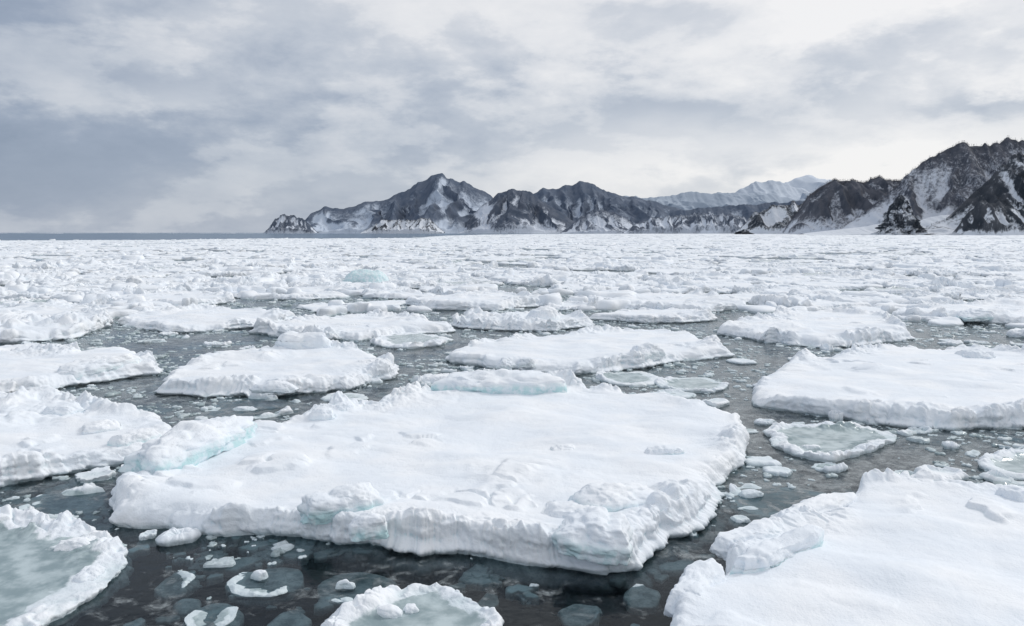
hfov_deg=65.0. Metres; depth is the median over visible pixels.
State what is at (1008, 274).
ice floe
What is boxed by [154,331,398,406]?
ice floe
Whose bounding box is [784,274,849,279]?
ice floe
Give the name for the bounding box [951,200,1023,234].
cliff
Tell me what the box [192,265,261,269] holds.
ice floe
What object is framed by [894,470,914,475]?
ice cake
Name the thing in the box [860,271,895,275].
ice floe
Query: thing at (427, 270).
ice floe
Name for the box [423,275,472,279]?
ice floe
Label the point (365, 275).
blue ice block
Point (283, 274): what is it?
ice floe
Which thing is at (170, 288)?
ice floe
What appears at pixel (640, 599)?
ice floe
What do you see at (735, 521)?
ice cake
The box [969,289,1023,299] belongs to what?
ice floe
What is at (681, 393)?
ice cake
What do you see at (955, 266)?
ice floe
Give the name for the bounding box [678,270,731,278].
ice floe
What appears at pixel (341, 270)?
ice floe
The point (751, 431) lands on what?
ice cake
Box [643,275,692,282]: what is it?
ice floe
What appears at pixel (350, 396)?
ice floe
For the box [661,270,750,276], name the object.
ice floe
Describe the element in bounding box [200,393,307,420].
ice floe
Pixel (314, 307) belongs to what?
ice floe
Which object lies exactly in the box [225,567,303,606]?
ice floe
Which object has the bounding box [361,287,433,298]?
ice floe
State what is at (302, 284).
ice floe
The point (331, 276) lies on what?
ice floe
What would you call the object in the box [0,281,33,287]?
ice floe
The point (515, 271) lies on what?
ice floe
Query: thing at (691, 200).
mountain
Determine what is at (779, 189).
mountain
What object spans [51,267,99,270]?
ice floe
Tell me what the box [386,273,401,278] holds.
ice floe
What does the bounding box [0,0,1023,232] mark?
sky
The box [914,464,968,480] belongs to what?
ice cake
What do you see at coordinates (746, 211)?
hill
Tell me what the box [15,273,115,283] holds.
ice floe
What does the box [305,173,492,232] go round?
mountain
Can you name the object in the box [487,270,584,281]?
ice floe
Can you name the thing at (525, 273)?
ice floe
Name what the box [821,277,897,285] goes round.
ice floe
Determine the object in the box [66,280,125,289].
ice floe
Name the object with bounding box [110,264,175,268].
ice floe
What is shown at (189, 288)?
ice floe
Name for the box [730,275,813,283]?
ice floe
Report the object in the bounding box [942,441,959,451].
ice cake
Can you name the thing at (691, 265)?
ice floe
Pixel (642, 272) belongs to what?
ice floe
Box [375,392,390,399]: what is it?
ice cake
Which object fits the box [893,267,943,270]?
ice floe
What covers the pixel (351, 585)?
ice floe
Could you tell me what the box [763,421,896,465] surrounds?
ice floe
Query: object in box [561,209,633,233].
hill
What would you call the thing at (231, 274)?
ice floe
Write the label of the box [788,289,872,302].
ice floe
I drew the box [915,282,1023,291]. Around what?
ice floe
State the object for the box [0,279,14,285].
ice floe
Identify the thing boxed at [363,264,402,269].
ice floe
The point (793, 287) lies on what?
ice floe
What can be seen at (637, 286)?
ice floe
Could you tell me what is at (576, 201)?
mountain
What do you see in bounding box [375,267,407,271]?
ice floe
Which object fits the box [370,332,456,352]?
ice floe
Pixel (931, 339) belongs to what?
ice cake
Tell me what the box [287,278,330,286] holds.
ice floe
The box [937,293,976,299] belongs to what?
ice floe
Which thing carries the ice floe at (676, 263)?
on the water at (912, 453)
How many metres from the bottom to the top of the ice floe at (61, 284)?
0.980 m
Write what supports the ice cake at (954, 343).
on the water at (912, 453)
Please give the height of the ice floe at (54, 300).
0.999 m
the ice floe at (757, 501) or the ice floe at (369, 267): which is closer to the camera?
the ice floe at (757, 501)
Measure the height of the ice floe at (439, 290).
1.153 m
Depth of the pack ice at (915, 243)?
229.83 m
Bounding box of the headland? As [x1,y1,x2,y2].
[264,214,318,232]
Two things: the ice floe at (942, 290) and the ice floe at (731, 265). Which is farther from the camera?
the ice floe at (731, 265)
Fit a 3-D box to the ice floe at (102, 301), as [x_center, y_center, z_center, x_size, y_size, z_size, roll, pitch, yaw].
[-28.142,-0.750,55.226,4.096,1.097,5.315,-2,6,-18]
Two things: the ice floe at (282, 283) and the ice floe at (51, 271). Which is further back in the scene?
the ice floe at (51, 271)
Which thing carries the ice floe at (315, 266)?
on the water at (912, 453)
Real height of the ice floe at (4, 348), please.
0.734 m
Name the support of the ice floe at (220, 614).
on the water at (912, 453)
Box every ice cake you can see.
[68,466,117,487]
[136,529,156,546]
[137,339,166,345]
[155,527,200,553]
[158,331,177,337]
[164,334,189,341]
[203,341,231,349]
[239,345,255,349]
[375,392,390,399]
[408,376,422,382]
[458,365,475,370]
[650,388,696,398]
[686,525,699,542]
[726,358,756,367]
[727,515,750,528]
[744,456,782,469]
[747,429,758,437]
[753,418,776,428]
[755,466,799,482]
[809,462,847,477]
[819,343,834,353]
[826,410,842,422]
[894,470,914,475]
[908,425,932,433]
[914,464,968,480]
[915,338,933,341]
[937,340,963,346]
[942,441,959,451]
[963,340,989,344]
[979,469,1013,482]
[987,443,1023,450]
[1009,341,1023,347]
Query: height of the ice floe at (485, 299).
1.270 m
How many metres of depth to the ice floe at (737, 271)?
96.76 m
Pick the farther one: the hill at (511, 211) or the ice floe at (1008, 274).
the hill at (511, 211)
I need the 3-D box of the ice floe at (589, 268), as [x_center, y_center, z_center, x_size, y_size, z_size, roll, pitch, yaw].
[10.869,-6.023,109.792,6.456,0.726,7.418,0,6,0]
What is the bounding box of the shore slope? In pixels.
[802,215,948,234]
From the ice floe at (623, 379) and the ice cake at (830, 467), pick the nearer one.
the ice cake at (830, 467)
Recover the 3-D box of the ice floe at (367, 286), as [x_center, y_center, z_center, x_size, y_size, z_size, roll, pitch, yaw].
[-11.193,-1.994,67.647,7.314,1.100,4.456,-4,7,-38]
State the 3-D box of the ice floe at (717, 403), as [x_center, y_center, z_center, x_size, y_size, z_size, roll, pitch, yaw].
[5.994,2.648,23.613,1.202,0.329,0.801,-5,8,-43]
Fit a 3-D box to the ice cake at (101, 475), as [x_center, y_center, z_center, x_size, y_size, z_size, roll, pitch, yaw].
[-8.601,3.371,16.511,0.957,0.245,0.967,-4,7,-38]
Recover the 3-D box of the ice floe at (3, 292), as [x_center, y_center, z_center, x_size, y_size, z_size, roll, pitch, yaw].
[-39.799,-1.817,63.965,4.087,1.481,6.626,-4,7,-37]
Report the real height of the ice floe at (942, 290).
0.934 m
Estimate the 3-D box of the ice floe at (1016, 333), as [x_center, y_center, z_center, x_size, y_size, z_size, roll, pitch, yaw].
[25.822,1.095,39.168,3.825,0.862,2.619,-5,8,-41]
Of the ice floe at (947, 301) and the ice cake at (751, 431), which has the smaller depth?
the ice cake at (751, 431)
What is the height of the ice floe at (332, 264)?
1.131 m
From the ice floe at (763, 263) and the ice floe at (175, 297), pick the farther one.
the ice floe at (763, 263)
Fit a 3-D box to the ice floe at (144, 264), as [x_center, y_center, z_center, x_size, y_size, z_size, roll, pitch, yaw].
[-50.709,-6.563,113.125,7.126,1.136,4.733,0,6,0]
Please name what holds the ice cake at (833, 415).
on the water at (912, 453)
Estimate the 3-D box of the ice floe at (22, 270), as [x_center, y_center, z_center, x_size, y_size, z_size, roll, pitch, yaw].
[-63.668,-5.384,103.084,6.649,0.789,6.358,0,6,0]
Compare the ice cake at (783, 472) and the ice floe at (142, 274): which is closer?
the ice cake at (783, 472)
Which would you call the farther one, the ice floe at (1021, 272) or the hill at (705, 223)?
the hill at (705, 223)
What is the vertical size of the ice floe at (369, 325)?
1.242 m
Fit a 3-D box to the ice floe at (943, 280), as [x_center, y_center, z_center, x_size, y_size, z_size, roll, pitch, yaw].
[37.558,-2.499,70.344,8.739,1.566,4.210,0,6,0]
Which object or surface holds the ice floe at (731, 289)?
on the water at (912, 453)
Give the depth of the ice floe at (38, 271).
93.29 m
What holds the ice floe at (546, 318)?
on the water at (912, 453)
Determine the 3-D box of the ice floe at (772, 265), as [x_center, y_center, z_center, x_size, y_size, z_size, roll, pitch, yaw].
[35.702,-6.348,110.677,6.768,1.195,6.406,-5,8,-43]
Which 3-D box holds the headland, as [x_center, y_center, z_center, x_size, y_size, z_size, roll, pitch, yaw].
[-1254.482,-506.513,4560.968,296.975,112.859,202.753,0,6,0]
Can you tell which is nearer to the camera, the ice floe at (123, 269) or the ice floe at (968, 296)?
the ice floe at (968, 296)
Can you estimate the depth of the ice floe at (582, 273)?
93.84 m
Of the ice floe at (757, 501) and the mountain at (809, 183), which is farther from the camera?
the mountain at (809, 183)
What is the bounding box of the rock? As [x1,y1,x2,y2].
[783,138,1023,231]
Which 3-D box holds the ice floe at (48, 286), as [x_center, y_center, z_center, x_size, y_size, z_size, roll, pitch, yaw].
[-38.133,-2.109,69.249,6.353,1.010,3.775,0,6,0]
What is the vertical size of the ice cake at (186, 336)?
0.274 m
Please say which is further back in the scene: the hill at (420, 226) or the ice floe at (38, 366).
the hill at (420, 226)
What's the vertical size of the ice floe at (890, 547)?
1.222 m
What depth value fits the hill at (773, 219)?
2941.45 m
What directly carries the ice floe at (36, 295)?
on the water at (912, 453)
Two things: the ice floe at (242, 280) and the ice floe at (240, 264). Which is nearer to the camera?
the ice floe at (242, 280)
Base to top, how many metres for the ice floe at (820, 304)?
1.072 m
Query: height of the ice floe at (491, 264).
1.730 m
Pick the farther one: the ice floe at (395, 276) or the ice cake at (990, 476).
the ice floe at (395, 276)
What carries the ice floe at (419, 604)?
on the water at (912, 453)
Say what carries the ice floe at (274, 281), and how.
on the water at (912, 453)
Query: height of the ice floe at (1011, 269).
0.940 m
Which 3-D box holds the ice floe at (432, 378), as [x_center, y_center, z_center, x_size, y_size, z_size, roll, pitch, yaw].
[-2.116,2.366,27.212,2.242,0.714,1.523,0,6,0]
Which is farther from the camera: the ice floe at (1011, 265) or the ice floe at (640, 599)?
the ice floe at (1011, 265)
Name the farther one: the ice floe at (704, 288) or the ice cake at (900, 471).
the ice floe at (704, 288)
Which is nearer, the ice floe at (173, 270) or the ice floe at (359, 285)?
the ice floe at (359, 285)
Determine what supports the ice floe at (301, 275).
on the water at (912, 453)
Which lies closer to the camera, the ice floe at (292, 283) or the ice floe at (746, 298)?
the ice floe at (746, 298)
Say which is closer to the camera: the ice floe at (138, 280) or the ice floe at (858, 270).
the ice floe at (138, 280)
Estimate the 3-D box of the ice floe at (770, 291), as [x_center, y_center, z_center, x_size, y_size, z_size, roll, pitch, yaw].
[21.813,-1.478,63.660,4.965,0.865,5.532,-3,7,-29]
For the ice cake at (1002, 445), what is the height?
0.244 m
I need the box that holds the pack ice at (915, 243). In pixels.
[0,234,1023,267]
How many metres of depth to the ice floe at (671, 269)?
103.97 m
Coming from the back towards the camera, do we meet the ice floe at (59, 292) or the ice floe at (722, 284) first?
the ice floe at (722, 284)
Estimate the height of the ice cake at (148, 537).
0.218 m
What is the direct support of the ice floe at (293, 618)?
on the water at (912, 453)
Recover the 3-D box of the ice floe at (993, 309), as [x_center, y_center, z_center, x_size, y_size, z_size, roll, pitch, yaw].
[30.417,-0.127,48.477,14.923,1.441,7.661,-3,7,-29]
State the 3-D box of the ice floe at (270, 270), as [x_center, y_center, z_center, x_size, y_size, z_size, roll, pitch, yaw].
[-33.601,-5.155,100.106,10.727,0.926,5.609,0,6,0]
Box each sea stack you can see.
[735,230,753,233]
[871,195,927,234]
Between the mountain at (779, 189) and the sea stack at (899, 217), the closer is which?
the sea stack at (899, 217)
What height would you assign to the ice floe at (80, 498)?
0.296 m
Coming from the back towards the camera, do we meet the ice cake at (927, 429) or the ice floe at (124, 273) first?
the ice floe at (124, 273)
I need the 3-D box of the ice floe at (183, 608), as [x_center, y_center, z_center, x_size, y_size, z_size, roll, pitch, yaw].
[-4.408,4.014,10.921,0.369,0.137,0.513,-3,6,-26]
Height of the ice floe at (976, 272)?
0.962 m
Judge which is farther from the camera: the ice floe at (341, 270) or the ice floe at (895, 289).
the ice floe at (341, 270)
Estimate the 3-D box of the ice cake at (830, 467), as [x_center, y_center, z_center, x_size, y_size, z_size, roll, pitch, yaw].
[6.765,3.274,17.140,0.774,0.311,0.813,0,6,0]
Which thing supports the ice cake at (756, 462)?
on the water at (912, 453)
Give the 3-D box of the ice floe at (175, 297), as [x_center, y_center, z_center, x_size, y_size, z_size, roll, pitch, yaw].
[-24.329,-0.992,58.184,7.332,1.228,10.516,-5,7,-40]
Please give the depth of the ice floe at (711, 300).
53.56 m
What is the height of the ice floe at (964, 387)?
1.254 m
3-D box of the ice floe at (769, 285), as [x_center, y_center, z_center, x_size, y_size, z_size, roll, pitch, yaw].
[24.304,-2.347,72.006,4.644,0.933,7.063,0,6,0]
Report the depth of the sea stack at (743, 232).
2374.74 m
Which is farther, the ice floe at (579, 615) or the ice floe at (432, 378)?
the ice floe at (432, 378)
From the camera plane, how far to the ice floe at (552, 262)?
118.80 m
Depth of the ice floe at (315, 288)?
66.79 m
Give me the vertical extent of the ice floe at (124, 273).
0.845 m
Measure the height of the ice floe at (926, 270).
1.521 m
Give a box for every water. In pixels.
[0,233,1023,625]
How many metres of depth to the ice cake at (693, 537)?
13.31 m
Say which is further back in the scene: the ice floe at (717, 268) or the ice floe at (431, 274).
the ice floe at (717, 268)
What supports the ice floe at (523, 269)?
on the water at (912, 453)
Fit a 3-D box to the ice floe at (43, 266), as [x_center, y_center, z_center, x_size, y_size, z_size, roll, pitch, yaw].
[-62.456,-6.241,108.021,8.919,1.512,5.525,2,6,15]
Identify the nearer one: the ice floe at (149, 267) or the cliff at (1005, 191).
the ice floe at (149, 267)
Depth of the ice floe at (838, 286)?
72.23 m
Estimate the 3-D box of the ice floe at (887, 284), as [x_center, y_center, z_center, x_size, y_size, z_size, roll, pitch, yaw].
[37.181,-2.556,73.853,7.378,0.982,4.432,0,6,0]
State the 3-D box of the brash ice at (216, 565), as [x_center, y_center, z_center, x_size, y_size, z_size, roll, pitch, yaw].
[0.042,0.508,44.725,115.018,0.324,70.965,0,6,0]
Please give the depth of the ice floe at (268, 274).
76.65 m
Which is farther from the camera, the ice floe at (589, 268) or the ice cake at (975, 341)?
the ice floe at (589, 268)
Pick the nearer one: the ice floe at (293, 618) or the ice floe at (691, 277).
the ice floe at (293, 618)
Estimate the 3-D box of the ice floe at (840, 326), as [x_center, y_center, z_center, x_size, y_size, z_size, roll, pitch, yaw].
[16.395,0.707,40.955,8.782,1.279,14.021,5,7,39]
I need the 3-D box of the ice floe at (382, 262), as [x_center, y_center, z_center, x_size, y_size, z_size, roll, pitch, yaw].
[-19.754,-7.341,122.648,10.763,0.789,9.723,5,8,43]
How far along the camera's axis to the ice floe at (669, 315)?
45.39 m
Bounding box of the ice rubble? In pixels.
[0,239,1023,328]
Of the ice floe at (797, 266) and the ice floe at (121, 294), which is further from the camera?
the ice floe at (797, 266)
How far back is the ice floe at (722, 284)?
71.80 m
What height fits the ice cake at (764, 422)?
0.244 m
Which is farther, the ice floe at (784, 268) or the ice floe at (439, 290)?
the ice floe at (784, 268)
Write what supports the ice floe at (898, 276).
on the water at (912, 453)
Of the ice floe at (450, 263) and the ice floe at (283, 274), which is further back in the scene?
the ice floe at (450, 263)
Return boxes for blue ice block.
[342,269,388,282]
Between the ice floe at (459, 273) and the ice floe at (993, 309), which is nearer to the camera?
the ice floe at (993, 309)
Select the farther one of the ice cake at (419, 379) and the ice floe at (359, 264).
the ice floe at (359, 264)
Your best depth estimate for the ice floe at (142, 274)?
87.30 m
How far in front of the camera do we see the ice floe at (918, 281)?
76.93 m
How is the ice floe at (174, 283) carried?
on the water at (912, 453)
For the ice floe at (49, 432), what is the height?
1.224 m
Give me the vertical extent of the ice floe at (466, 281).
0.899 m
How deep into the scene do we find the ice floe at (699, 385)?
26.27 m
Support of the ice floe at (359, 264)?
on the water at (912, 453)
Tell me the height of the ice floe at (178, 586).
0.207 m
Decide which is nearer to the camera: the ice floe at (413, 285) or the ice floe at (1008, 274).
the ice floe at (413, 285)
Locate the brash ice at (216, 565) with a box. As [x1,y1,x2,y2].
[0,283,1023,625]
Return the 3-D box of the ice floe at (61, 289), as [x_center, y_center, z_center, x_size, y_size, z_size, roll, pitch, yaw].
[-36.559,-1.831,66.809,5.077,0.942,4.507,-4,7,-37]
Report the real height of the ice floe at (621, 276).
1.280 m
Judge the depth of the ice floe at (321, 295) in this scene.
60.10 m
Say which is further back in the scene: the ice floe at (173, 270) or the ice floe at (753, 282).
the ice floe at (173, 270)
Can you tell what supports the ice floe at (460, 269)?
on the water at (912, 453)
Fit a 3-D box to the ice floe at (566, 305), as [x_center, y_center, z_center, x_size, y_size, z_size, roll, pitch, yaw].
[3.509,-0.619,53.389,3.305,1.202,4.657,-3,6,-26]
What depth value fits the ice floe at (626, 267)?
105.19 m
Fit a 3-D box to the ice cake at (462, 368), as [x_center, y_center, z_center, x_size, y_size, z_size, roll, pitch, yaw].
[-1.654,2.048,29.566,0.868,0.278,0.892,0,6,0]
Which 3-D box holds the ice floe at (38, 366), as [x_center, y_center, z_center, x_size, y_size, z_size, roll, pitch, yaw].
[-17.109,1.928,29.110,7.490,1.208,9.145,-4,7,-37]
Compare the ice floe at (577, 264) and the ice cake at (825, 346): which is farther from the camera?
the ice floe at (577, 264)
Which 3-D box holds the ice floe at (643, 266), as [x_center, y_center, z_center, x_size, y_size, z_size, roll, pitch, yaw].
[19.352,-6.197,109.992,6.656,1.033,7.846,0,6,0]
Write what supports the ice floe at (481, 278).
on the water at (912, 453)
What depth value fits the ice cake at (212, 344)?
35.54 m
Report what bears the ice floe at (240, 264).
on the water at (912, 453)
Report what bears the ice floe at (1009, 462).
on the water at (912, 453)
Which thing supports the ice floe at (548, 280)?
on the water at (912, 453)
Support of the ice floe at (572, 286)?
on the water at (912, 453)
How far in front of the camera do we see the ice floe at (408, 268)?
106.81 m
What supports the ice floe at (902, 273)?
on the water at (912, 453)
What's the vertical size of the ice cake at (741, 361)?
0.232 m
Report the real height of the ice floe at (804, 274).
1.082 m
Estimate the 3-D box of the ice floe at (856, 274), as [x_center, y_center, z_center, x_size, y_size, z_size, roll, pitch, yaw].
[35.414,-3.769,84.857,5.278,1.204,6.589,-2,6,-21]
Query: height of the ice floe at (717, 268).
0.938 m
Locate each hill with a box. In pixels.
[360,218,444,233]
[459,189,574,233]
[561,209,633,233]
[623,212,746,233]
[669,200,803,220]
[736,200,801,233]
[777,176,899,233]
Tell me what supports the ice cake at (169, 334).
on the water at (912, 453)
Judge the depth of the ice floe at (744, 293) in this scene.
62.84 m
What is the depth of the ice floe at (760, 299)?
54.02 m
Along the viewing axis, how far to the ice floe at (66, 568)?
11.87 m
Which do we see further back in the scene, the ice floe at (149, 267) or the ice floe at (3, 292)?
the ice floe at (149, 267)
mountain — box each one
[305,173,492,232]
[534,181,681,223]
[625,191,805,209]
[737,180,810,199]
[785,175,832,191]
[837,137,1023,229]
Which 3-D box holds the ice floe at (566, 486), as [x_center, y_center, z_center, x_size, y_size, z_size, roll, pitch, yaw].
[-0.935,2.844,18.643,12.417,1.468,14.042,2,6,23]
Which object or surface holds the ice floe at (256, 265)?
on the water at (912, 453)
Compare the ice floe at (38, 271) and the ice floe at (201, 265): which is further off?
the ice floe at (201, 265)
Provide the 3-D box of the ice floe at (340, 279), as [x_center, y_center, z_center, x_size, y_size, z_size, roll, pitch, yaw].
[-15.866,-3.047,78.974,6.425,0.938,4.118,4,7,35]
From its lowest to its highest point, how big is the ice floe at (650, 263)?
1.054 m
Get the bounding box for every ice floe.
[0,267,32,271]
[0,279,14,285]
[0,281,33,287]
[0,287,39,295]
[0,291,84,298]
[0,296,66,307]
[0,300,113,345]
[0,341,80,351]
[0,343,163,392]
[0,386,171,497]
[0,504,133,625]
[12,261,73,269]
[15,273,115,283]
[18,269,41,272]
[19,483,108,517]
[31,283,99,287]
[39,267,81,273]
[44,285,128,294]
[45,287,101,291]
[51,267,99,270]
[53,279,112,285]
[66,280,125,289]
[71,271,165,279]
[71,294,122,305]
[85,263,126,268]
[85,271,170,275]
[89,285,150,297]
[100,267,156,272]
[105,368,759,607]
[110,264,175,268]
[112,267,177,268]
[117,302,297,341]
[118,290,235,306]
[119,274,193,283]
[128,263,171,266]
[136,282,209,292]
[139,281,196,284]
[152,267,206,272]
[154,285,186,292]
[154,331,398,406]
[154,571,199,602]
[173,263,212,267]
[173,598,201,620]
[177,271,251,276]
[181,603,243,625]
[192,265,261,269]
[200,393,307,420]
[202,275,262,286]
[203,271,279,282]
[207,267,284,272]
[211,262,258,269]
[216,289,270,297]
[218,282,287,288]
[224,262,254,266]
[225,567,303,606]
[238,276,286,283]
[248,308,455,341]
[253,291,349,299]
[256,270,299,276]
[258,259,295,267]
[267,610,311,625]
[278,272,329,280]
[282,264,307,271]
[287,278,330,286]
[292,270,347,272]
[293,280,341,286]
[295,284,351,291]
[296,262,345,267]
[296,300,405,312]
[300,267,358,271]
[300,274,345,279]
[311,263,364,268]
[317,572,396,611]
[319,393,368,404]
[321,582,503,625]
[332,276,345,281]
[334,263,390,266]
[344,261,408,264]
[345,282,396,287]
[352,284,409,289]
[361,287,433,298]
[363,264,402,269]
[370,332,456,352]
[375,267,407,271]
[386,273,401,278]
[389,279,451,288]
[390,272,454,276]
[393,260,455,268]
[405,287,540,312]
[406,266,429,269]
[415,268,457,272]
[418,285,464,291]
[419,271,478,275]
[422,276,490,280]
[422,371,467,382]
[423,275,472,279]
[427,285,466,294]
[432,278,503,285]
[439,266,483,272]
[442,260,497,270]
[445,324,734,375]
[450,305,594,338]
[471,270,542,277]
[474,268,534,272]
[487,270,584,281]
[495,266,549,270]
[504,274,581,286]
[526,261,563,266]
[543,270,602,275]
[546,296,598,310]
[548,282,603,290]
[557,604,601,625]
[564,262,590,268]
[569,267,608,270]
[584,271,642,283]
[589,307,720,328]
[590,269,649,275]
[595,371,657,389]
[603,288,745,316]
[604,284,654,289]
[608,279,686,286]
[609,264,639,270]
[623,584,660,614]
[634,263,674,268]
[634,266,714,272]
[639,273,718,279]
[640,262,706,264]
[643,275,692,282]
[646,262,675,264]
[654,376,729,395]
[656,284,711,293]
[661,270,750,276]
[664,467,1023,625]
[672,263,716,266]
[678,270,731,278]
[680,266,727,270]
[692,278,764,284]
[695,281,764,289]
[702,398,730,410]
[712,285,766,293]
[715,263,749,266]
[717,306,915,352]
[719,269,782,275]
[723,290,773,295]
[726,266,796,270]
[728,295,752,302]
[728,483,826,521]
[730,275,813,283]
[746,263,793,266]
[747,262,792,265]
[747,293,808,307]
[750,343,1023,436]
[758,288,814,294]
[759,281,814,287]
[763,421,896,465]
[767,270,839,275]
[770,286,841,291]
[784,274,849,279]
[785,264,807,269]
[786,280,882,289]
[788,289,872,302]
[796,298,871,309]
[815,271,864,278]
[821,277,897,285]
[836,264,886,269]
[850,269,891,271]
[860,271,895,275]
[863,273,930,281]
[864,285,929,294]
[874,271,908,275]
[883,280,913,287]
[891,276,993,287]
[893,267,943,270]
[895,269,916,275]
[900,290,969,300]
[900,299,963,304]
[902,294,1023,324]
[910,280,966,282]
[913,265,969,276]
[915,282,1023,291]
[928,264,974,268]
[935,288,1023,293]
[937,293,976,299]
[939,269,985,275]
[953,274,1023,280]
[961,279,1023,283]
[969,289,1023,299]
[977,447,1023,480]
[981,264,1023,267]
[984,272,1023,275]
[990,270,1023,273]
[1003,267,1023,271]
[1003,273,1023,276]
[1006,328,1023,339]
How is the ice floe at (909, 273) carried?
on the water at (912, 453)
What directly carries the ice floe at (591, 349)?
on the water at (912, 453)
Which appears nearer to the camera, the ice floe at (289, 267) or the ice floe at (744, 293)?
the ice floe at (744, 293)
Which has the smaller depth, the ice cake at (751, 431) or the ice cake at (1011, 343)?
the ice cake at (751, 431)
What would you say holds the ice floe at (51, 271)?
on the water at (912, 453)
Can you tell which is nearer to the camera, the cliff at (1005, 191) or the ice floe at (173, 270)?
the ice floe at (173, 270)
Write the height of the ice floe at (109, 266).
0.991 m
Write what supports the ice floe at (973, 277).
on the water at (912, 453)
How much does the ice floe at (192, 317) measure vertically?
1.220 m
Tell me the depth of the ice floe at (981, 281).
78.66 m
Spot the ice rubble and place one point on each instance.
(890, 304)
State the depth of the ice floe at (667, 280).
74.48 m
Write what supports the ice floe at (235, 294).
on the water at (912, 453)
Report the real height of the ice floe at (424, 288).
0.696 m
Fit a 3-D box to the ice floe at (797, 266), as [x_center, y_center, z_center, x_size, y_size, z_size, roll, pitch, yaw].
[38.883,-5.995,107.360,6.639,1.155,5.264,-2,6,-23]
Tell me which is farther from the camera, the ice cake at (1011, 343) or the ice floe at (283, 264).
the ice floe at (283, 264)
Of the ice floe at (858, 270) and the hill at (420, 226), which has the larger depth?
the hill at (420, 226)
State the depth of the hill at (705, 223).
3816.23 m
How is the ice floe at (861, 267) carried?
on the water at (912, 453)
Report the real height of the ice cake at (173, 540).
0.306 m
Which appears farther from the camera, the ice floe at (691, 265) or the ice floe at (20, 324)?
the ice floe at (691, 265)
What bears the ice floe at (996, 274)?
on the water at (912, 453)
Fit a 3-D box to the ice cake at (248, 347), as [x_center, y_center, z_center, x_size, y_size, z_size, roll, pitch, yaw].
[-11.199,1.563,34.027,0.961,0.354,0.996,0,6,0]
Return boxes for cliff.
[925,152,1023,234]
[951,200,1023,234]
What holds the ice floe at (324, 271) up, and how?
on the water at (912, 453)
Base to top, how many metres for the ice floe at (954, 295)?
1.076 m
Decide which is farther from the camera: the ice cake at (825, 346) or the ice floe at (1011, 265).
the ice floe at (1011, 265)
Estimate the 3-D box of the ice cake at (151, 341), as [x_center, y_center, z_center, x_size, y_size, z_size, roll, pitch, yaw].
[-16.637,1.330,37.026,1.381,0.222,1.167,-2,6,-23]
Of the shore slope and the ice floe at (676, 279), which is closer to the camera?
the ice floe at (676, 279)

